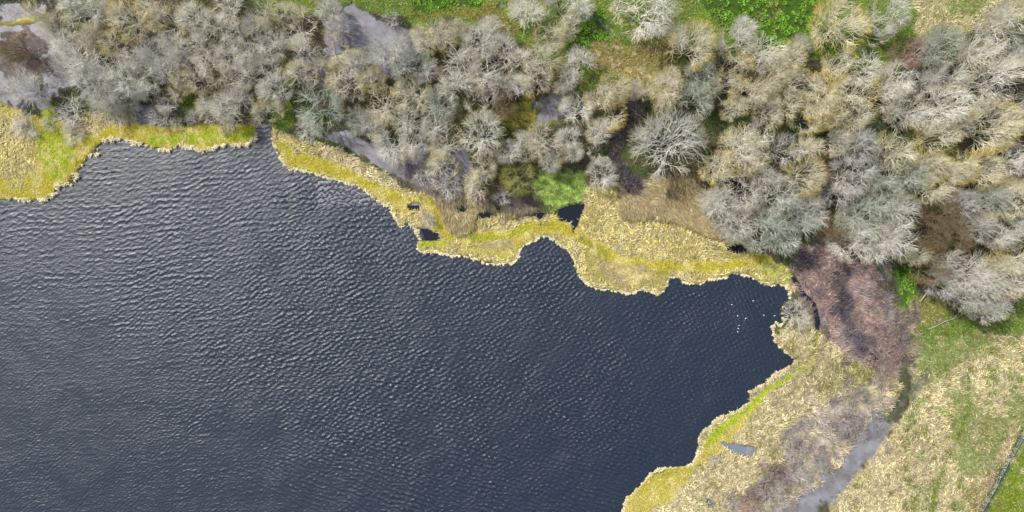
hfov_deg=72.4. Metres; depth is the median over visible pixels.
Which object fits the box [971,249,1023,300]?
bare tree
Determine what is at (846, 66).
bare tree
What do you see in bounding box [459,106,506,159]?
bare tree
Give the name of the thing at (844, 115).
bare tree
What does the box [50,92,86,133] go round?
shrub
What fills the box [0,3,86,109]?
flood water
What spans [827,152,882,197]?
bare tree
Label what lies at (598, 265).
yellow sedge
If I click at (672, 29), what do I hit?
bare tree
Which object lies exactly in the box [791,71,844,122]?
bare tree
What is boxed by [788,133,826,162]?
bare tree
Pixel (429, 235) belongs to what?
pool water
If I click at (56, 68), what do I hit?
bare tree
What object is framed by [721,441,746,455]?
pool water
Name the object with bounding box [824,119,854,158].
bare tree
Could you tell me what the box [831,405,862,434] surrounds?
shrub
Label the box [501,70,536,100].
bare tree
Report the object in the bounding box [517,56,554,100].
bare tree
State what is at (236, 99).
bare tree
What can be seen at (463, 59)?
bare tree
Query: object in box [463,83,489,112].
bare tree
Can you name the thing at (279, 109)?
bare tree
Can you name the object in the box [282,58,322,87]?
bare tree
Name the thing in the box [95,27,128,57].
bare tree
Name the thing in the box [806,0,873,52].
bare tree
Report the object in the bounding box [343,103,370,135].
bare tree
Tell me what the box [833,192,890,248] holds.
bare tree
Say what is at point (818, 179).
bare tree
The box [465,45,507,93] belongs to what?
bare tree
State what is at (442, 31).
bare tree
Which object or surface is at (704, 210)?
bare tree
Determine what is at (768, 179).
bare tree
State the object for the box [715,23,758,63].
bare tree
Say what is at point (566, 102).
bare tree
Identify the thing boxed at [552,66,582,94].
bare tree
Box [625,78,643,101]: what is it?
bare tree
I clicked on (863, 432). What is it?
shrub
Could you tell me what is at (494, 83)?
bare tree
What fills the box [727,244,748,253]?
pool water
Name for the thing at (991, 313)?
bare tree
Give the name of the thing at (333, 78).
bare tree
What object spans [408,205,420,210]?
pool water
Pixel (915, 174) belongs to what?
bare tree
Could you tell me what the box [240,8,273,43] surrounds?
bare tree
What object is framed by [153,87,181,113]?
bare tree
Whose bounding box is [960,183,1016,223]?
bare tree
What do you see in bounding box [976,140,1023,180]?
bare tree
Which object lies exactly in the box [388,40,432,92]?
bare tree
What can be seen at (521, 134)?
bare tree
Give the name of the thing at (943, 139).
bare tree
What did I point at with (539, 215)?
pool water
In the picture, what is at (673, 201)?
fen reeds
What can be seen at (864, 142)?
bare tree
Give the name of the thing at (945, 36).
bare tree
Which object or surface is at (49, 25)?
bare tree
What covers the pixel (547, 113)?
flood water
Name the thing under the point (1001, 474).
wire fence
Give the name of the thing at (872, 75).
bare tree
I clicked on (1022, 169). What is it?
bare tree
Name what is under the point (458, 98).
undergrowth
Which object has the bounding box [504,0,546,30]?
bare tree
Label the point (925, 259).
bare tree
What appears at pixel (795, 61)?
bare tree
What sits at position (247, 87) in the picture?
bare tree
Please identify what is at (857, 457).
flood water
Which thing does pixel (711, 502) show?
pool water
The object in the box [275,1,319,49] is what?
bare tree
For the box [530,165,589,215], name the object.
bush
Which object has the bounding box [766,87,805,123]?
bare tree
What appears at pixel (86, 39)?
bare tree
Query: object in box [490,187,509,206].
shrub
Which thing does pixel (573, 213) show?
pool water
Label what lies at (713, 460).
shrub
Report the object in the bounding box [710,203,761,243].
bare tree
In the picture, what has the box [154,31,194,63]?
bare tree
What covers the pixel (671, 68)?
bare tree
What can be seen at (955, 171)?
bare tree
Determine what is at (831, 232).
bare tree
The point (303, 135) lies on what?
shrub
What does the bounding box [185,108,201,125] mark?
shrub
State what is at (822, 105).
bare tree
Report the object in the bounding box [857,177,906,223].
bare tree
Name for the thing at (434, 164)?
bare tree
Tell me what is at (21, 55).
bare tree
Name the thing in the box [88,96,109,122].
shrub
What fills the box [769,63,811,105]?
bare tree
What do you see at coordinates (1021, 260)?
bare tree
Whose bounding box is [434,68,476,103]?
bare tree
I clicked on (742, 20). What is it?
bare tree
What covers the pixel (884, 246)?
bare tree
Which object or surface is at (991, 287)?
bare tree
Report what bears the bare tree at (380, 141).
on the ground at (8, 68)
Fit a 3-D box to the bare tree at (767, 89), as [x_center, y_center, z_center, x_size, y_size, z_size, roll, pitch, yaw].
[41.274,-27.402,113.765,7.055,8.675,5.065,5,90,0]
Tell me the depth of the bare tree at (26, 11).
114.84 m
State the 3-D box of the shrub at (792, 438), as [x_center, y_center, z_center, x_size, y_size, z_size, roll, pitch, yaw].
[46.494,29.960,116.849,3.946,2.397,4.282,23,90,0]
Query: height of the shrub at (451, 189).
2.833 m
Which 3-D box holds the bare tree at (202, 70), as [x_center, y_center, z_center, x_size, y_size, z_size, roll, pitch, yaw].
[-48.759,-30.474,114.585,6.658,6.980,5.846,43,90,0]
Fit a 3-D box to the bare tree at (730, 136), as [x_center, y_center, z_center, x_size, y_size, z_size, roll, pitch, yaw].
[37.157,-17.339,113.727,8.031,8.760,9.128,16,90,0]
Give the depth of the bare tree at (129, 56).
114.36 m
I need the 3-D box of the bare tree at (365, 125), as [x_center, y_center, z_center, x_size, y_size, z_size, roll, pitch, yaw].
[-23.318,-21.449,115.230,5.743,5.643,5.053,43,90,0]
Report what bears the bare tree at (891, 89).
on the ground at (8, 68)
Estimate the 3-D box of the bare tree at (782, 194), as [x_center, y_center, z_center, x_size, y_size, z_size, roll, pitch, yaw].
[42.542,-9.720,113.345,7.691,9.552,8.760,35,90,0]
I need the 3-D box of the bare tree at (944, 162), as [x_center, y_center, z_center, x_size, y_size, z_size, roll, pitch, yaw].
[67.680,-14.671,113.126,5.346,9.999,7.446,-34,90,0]
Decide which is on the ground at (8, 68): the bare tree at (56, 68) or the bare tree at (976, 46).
the bare tree at (976, 46)
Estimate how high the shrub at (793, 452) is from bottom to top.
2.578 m
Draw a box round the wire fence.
[981,429,1023,511]
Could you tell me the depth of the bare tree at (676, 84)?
113.93 m
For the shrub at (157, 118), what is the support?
on the ground at (8, 68)
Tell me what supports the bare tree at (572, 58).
on the ground at (8, 68)
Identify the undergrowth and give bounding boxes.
[0,0,1023,343]
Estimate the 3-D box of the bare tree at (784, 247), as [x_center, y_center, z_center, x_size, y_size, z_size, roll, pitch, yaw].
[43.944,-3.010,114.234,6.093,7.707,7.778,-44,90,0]
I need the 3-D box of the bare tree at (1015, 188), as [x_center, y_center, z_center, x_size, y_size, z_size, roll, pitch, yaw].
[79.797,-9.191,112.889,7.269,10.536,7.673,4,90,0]
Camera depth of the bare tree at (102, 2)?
113.79 m
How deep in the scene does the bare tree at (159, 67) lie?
114.25 m
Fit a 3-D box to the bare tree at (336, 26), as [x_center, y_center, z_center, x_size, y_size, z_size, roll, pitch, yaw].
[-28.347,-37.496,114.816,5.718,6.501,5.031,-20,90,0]
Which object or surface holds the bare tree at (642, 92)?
on the ground at (8, 68)
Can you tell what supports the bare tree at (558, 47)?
on the ground at (8, 68)
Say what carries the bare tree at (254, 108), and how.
on the ground at (8, 68)
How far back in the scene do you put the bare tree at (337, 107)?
113.49 m
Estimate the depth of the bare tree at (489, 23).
114.16 m
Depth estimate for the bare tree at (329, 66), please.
114.61 m
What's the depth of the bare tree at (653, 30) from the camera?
113.02 m
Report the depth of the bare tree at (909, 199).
112.11 m
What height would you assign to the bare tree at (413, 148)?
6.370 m
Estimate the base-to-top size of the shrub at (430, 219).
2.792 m
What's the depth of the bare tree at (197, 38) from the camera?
114.05 m
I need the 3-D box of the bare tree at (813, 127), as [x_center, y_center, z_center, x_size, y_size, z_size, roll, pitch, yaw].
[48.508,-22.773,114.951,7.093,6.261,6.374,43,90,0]
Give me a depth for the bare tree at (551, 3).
115.01 m
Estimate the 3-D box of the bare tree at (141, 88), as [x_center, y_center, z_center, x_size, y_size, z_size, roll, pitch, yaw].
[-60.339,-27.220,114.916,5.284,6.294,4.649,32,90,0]
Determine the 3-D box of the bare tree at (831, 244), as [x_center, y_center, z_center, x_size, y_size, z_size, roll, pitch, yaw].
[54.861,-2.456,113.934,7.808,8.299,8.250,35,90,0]
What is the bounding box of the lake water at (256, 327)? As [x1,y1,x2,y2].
[0,125,794,511]
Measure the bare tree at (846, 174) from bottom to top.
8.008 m
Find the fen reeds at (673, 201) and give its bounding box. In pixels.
[426,176,732,240]
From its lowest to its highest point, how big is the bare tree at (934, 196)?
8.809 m
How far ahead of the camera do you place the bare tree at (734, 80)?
113.66 m
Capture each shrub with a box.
[8,110,40,143]
[35,56,56,76]
[38,114,57,132]
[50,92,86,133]
[63,123,85,147]
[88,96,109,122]
[98,102,127,130]
[120,100,141,121]
[142,99,179,130]
[166,83,187,103]
[168,116,183,130]
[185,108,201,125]
[188,94,197,105]
[216,118,232,136]
[294,117,321,144]
[412,162,439,189]
[418,209,436,229]
[434,170,463,203]
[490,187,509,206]
[707,454,720,465]
[723,489,742,511]
[736,488,759,511]
[755,474,788,504]
[779,424,799,445]
[780,436,810,465]
[781,299,813,330]
[791,462,815,485]
[806,451,830,475]
[809,446,832,471]
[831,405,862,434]
[849,421,869,440]
[852,386,868,399]
[866,389,880,402]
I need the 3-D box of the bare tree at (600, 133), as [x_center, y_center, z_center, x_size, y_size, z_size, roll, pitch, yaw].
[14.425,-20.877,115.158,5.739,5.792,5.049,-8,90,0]
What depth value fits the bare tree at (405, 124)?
113.85 m
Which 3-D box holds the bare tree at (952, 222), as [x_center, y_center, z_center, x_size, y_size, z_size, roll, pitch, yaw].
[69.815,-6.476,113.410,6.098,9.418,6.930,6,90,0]
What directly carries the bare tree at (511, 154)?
on the ground at (8, 68)
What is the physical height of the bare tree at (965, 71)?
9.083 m
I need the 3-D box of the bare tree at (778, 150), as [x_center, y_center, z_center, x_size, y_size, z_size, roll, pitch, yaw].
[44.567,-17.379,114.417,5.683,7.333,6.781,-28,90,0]
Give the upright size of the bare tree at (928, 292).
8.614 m
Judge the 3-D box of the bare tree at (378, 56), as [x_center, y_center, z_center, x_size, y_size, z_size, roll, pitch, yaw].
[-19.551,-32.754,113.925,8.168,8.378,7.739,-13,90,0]
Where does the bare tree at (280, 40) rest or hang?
on the ground at (8, 68)
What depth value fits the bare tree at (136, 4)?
114.51 m
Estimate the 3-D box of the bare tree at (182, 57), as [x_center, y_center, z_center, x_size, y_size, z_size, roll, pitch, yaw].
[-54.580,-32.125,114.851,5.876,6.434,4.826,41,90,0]
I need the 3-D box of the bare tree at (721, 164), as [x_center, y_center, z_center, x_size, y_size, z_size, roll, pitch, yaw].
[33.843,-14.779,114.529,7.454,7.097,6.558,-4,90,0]
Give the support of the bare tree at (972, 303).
on the ground at (8, 68)
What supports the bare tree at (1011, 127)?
on the ground at (8, 68)
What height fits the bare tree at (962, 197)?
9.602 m
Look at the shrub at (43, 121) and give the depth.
116.91 m
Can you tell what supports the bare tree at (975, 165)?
on the ground at (8, 68)
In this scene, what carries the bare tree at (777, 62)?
on the ground at (8, 68)
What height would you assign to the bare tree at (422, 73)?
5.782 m
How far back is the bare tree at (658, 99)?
114.57 m
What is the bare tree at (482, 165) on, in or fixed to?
on the ground at (8, 68)
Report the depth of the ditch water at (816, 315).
118.05 m
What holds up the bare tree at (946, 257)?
on the ground at (8, 68)
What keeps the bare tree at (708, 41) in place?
on the ground at (8, 68)
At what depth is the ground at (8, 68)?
117.75 m
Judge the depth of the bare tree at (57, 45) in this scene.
114.09 m
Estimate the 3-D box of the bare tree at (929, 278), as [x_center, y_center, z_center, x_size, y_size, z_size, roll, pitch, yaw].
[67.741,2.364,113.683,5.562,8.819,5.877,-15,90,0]
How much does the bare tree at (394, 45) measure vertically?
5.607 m
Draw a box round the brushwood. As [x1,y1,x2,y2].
[606,100,924,511]
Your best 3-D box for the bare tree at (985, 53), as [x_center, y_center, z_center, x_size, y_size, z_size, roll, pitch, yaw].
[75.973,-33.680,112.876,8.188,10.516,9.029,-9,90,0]
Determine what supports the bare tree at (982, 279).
on the ground at (8, 68)
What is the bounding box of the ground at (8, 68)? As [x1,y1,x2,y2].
[0,0,1023,511]
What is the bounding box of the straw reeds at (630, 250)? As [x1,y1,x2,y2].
[0,0,1023,511]
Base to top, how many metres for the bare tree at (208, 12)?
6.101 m
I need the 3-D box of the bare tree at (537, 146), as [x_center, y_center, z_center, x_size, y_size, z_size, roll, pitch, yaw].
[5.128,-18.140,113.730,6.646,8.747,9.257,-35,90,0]
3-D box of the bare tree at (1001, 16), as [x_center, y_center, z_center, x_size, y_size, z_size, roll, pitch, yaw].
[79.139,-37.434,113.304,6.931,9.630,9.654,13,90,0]
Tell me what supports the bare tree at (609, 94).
on the ground at (8, 68)
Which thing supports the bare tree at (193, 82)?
on the ground at (8, 68)
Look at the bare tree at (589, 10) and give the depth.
114.25 m
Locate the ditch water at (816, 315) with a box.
[793,277,819,329]
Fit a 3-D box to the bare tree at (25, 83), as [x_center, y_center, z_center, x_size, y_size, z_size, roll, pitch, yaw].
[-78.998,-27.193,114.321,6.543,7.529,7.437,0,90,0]
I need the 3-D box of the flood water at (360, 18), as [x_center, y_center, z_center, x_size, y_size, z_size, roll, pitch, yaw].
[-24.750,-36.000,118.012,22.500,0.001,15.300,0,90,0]
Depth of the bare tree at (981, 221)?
112.52 m
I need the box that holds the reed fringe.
[6,132,795,511]
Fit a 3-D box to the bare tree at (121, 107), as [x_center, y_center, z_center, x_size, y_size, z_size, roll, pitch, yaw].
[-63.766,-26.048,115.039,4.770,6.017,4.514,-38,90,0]
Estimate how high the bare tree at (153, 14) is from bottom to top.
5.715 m
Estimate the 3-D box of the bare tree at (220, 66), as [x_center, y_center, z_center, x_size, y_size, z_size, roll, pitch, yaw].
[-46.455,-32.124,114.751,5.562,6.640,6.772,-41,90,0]
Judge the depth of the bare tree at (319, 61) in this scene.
114.78 m
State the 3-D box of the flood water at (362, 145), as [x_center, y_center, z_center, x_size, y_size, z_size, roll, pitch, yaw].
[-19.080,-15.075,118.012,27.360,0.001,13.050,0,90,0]
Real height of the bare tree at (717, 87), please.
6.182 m
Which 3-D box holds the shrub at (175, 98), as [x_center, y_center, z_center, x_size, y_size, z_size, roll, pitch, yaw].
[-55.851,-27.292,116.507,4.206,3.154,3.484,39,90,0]
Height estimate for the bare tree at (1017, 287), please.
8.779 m
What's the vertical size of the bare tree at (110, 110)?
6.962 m
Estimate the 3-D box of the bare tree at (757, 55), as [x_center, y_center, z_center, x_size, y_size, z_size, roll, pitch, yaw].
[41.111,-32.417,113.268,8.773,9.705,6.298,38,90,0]
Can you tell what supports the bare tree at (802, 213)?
on the ground at (8, 68)
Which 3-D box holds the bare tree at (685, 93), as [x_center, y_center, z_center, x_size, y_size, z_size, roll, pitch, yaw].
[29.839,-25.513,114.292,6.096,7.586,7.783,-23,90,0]
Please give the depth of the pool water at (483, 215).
118.03 m
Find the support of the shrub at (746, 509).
on the ground at (8, 68)
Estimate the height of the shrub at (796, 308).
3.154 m
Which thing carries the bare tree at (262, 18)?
on the ground at (8, 68)
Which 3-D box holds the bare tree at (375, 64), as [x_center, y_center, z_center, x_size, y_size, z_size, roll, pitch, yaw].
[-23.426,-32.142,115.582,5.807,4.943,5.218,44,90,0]
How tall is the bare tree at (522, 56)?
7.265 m
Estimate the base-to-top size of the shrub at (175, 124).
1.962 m
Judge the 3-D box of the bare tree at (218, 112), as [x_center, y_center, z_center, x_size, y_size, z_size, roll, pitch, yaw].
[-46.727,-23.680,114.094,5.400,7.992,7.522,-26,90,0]
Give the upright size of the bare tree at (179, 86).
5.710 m
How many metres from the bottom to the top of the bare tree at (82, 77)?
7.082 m
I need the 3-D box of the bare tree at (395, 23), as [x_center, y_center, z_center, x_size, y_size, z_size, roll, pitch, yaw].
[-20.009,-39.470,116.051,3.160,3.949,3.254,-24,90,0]
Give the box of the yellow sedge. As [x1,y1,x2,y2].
[0,101,816,511]
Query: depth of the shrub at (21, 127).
116.69 m
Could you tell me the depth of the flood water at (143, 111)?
118.01 m
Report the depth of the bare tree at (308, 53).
114.28 m
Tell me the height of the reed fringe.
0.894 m
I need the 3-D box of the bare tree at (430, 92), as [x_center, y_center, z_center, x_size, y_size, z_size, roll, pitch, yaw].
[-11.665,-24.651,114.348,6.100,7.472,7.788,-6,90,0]
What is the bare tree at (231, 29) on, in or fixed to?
on the ground at (8, 68)
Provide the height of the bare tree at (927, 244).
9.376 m
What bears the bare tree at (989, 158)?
on the ground at (8, 68)
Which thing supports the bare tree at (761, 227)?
on the ground at (8, 68)
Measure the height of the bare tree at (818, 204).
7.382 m
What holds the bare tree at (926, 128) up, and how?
on the ground at (8, 68)
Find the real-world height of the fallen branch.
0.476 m
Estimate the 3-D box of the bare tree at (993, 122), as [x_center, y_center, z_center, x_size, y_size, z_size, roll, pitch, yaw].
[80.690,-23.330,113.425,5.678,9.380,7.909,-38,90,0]
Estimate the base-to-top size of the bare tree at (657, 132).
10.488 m
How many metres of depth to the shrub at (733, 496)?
117.01 m
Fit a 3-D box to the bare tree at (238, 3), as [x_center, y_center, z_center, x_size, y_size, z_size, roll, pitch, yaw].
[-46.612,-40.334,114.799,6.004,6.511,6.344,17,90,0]
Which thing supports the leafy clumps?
on the ground at (8, 68)
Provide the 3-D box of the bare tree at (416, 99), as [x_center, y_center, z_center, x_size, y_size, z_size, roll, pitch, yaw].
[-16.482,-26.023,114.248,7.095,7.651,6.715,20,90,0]
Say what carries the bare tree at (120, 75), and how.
on the ground at (8, 68)
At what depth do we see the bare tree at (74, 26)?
114.97 m
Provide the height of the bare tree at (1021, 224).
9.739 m
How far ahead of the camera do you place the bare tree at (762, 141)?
113.94 m
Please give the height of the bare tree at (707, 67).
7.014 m
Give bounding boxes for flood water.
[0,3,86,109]
[135,105,151,123]
[318,130,474,204]
[322,4,426,82]
[536,83,572,124]
[747,414,889,511]
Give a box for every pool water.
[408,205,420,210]
[421,229,439,240]
[457,205,465,211]
[475,210,492,218]
[534,213,545,218]
[556,203,584,231]
[707,499,713,507]
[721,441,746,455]
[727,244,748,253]
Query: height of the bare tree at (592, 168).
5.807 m
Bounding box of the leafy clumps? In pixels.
[178,0,923,306]
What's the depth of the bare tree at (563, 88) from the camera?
114.94 m
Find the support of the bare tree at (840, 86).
on the ground at (8, 68)
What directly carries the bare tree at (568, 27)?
on the ground at (8, 68)
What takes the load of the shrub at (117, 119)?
on the ground at (8, 68)
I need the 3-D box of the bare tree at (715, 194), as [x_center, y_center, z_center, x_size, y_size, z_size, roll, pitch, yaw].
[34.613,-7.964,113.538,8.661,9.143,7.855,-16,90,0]
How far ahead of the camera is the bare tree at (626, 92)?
112.81 m
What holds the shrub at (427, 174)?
on the flood water at (362, 145)
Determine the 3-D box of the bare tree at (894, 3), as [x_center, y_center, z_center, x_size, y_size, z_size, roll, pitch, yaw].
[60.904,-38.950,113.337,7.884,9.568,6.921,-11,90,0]
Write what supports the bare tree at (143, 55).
on the ground at (8, 68)
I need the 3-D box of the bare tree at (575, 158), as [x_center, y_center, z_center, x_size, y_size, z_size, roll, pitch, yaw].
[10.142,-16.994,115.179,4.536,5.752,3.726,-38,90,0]
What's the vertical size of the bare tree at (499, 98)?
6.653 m
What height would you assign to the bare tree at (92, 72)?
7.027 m
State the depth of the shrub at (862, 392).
116.70 m
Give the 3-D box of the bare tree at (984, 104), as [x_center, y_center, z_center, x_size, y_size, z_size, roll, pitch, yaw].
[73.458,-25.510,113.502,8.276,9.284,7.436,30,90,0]
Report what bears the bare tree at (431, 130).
on the ground at (8, 68)
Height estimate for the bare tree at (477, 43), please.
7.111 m
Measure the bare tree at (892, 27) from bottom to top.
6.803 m
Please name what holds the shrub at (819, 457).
on the flood water at (857, 457)
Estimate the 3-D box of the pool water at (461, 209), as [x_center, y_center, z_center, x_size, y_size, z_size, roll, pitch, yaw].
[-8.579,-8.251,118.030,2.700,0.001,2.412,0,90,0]
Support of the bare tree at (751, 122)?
on the ground at (8, 68)
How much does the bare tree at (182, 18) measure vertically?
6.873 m
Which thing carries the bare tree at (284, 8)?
on the ground at (8, 68)
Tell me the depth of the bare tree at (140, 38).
113.81 m
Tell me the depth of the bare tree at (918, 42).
113.51 m
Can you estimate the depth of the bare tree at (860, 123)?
113.36 m
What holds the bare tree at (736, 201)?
on the ground at (8, 68)
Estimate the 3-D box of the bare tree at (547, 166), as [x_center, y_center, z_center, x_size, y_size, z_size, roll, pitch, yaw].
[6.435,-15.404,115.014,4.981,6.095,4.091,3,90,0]
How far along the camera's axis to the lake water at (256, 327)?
118.00 m
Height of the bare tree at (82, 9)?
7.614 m
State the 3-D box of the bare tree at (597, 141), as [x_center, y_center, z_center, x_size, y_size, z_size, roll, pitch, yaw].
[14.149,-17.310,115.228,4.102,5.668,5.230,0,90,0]
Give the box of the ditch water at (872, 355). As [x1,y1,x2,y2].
[859,347,882,362]
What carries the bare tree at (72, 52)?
on the ground at (8, 68)
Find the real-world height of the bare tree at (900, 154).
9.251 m
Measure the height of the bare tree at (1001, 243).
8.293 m
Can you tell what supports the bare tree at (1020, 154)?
on the ground at (8, 68)
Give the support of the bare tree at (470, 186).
on the ground at (8, 68)
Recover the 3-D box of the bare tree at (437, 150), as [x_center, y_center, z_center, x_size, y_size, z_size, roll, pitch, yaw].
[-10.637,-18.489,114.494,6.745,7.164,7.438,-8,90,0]
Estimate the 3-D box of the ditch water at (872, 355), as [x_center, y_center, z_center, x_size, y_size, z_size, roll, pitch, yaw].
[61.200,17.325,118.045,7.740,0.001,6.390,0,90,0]
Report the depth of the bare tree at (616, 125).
114.31 m
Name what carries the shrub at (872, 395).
on the ground at (8, 68)
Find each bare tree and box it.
[0,30,36,63]
[0,74,28,101]
[3,67,52,112]
[20,0,48,28]
[38,11,71,44]
[39,0,81,29]
[47,28,97,66]
[48,52,79,79]
[55,0,109,31]
[60,40,110,82]
[66,60,112,100]
[69,18,106,56]
[80,0,119,34]
[82,52,134,90]
[82,81,124,115]
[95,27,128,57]
[102,59,151,100]
[104,0,150,45]
[107,81,140,112]
[116,45,156,74]
[127,76,160,103]
[130,0,171,32]
[134,36,173,71]
[144,55,180,84]
[145,1,191,37]
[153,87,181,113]
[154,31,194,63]
[161,45,194,75]
[169,67,192,95]
[171,23,205,56]
[172,0,210,38]
[181,64,217,97]
[184,30,218,64]
[192,50,231,88]
[192,89,238,125]
[194,6,223,43]
[207,88,242,130]
[211,40,247,76]
[212,0,244,26]
[215,12,247,52]
[219,82,255,112]
[226,55,257,93]
[229,35,263,69]
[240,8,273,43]
[248,102,274,124]
[249,0,277,30]
[251,27,290,59]
[251,50,283,74]
[253,66,294,108]
[253,91,286,122]
[271,0,302,29]
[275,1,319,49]
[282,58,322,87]
[287,30,321,67]
[294,82,345,138]
[302,56,329,86]
[311,0,345,30]
[312,29,351,71]
[323,12,354,43]
[324,65,367,102]
[339,48,374,78]
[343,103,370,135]
[354,112,384,138]
[356,45,384,77]
[360,66,388,93]
[361,82,400,126]
[365,33,416,74]
[370,123,409,167]
[382,10,399,28]
[388,29,421,61]
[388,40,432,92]
[388,77,432,114]
[388,103,430,138]
[397,119,431,161]
[408,56,442,84]
[409,19,439,57]
[419,104,452,143]
[422,17,458,53]
[424,83,457,128]
[426,150,458,178]
[429,122,464,162]
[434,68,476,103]
[437,41,481,94]
[445,16,467,43]
[457,16,503,60]
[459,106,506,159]
[461,168,491,206]
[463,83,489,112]
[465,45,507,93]
[467,152,498,185]
[477,14,512,43]
[477,70,516,107]
[484,30,521,72]
[489,85,518,122]
[492,138,526,165]
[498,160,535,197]
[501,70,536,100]
[503,46,542,85]
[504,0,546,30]
[510,129,537,164]
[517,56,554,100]
[520,41,563,78]
[523,118,569,166]
[529,19,568,54]
[536,151,564,174]
[541,0,576,22]
[551,80,568,97]
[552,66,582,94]
[553,12,582,42]
[553,125,582,153]
[554,44,597,82]
[555,90,596,125]
[561,0,597,22]
[562,140,584,162]
[582,82,619,110]
[584,116,614,144]
[584,156,620,192]
[586,135,608,163]
[590,95,628,133]
[595,70,633,108]
[607,0,683,42]
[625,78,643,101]
[625,104,712,181]
[632,77,654,100]
[648,66,684,110]
[651,86,675,118]
[659,64,681,90]
[664,16,719,71]
[665,20,689,50]
[675,77,715,120]
[682,56,717,97]
[694,184,730,216]
[697,75,721,103]
[697,148,739,185]
[699,185,752,228]
[704,68,742,105]
[709,164,737,190]
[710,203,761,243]
[713,48,755,90]
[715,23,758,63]
[717,122,762,174]
[719,96,749,122]
[723,170,766,214]
[728,14,761,41]
[728,76,772,115]
[737,137,771,177]
[739,204,791,253]
[741,29,793,74]
[742,121,775,156]
[744,117,773,146]
[745,73,787,104]
[746,162,784,193]
[749,92,785,129]
[749,173,802,219]
[758,49,795,90]
[759,218,802,257]
[762,193,820,241]
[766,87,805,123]
[766,131,804,167]
[768,39,809,83]
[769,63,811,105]
[779,154,829,198]
[782,32,815,62]
[785,190,831,233]
[787,96,828,136]
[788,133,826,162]
[791,67,825,101]
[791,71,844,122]
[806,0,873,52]
[806,96,842,132]
[817,209,854,246]
[818,94,851,131]
[818,169,864,210]
[819,41,857,82]
[823,72,882,115]
[823,214,874,264]
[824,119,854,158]
[825,126,883,168]
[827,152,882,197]
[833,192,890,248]
[834,101,878,131]
[837,46,887,87]
[847,220,902,265]
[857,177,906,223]
[860,13,899,48]
[862,0,916,36]
[862,159,909,197]
[867,77,901,114]
[867,212,918,263]
[871,126,919,173]
[872,189,923,239]
[878,58,919,105]
[880,92,934,131]
[884,36,925,71]
[890,161,938,194]
[902,245,936,267]
[904,80,977,136]
[905,31,943,67]
[907,66,950,97]
[907,211,954,253]
[907,254,954,286]
[910,145,954,186]
[911,117,960,155]
[911,174,955,206]
[917,22,967,71]
[919,196,968,235]
[923,267,963,300]
[924,160,975,194]
[925,59,971,98]
[925,249,971,279]
[928,222,976,258]
[934,249,998,296]
[935,146,983,185]
[936,74,997,121]
[940,102,980,139]
[942,278,985,315]
[943,188,993,223]
[951,42,997,81]
[951,96,1023,157]
[954,17,1011,73]
[956,54,1023,107]
[956,211,1001,242]
[958,262,1014,315]
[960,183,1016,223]
[961,148,1009,190]
[965,293,1014,324]
[971,0,1023,53]
[971,203,1023,251]
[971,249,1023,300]
[972,176,1023,221]
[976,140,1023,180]
[985,88,1023,132]
[988,239,1023,277]
[991,33,1023,73]
[992,270,1023,303]
[993,207,1023,239]
[1000,157,1023,198]
[1004,119,1023,158]
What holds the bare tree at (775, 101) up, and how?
on the ground at (8, 68)
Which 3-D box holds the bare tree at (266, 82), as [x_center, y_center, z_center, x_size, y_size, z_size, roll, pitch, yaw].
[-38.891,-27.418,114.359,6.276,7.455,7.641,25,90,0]
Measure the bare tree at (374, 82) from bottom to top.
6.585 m
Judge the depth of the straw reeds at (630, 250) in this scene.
117.60 m
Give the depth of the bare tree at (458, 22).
114.54 m
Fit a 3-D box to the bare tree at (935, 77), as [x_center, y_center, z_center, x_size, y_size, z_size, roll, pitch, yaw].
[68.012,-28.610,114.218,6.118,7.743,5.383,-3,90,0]
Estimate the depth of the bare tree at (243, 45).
114.53 m
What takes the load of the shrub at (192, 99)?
on the ground at (8, 68)
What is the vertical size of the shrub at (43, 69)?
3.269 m
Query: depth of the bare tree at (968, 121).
112.97 m
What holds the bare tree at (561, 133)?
on the ground at (8, 68)
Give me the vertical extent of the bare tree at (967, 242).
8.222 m
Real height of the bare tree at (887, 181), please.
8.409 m
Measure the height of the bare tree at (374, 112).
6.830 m
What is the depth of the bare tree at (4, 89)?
115.62 m
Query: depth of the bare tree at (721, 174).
113.62 m
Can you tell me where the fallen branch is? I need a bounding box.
[928,314,961,329]
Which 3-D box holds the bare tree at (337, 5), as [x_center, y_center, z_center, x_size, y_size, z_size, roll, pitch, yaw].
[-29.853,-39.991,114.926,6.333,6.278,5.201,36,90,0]
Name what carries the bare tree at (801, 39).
on the ground at (8, 68)
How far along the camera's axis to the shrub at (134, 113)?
116.39 m
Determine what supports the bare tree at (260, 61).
on the ground at (8, 68)
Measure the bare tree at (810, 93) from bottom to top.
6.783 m
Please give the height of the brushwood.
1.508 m
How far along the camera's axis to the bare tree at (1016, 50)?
113.24 m
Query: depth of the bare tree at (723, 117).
113.96 m
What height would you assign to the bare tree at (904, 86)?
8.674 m
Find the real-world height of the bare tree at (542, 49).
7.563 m
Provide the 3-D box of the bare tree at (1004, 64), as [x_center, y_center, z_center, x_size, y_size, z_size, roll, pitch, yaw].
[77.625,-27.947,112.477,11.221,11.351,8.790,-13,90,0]
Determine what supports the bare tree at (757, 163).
on the ground at (8, 68)

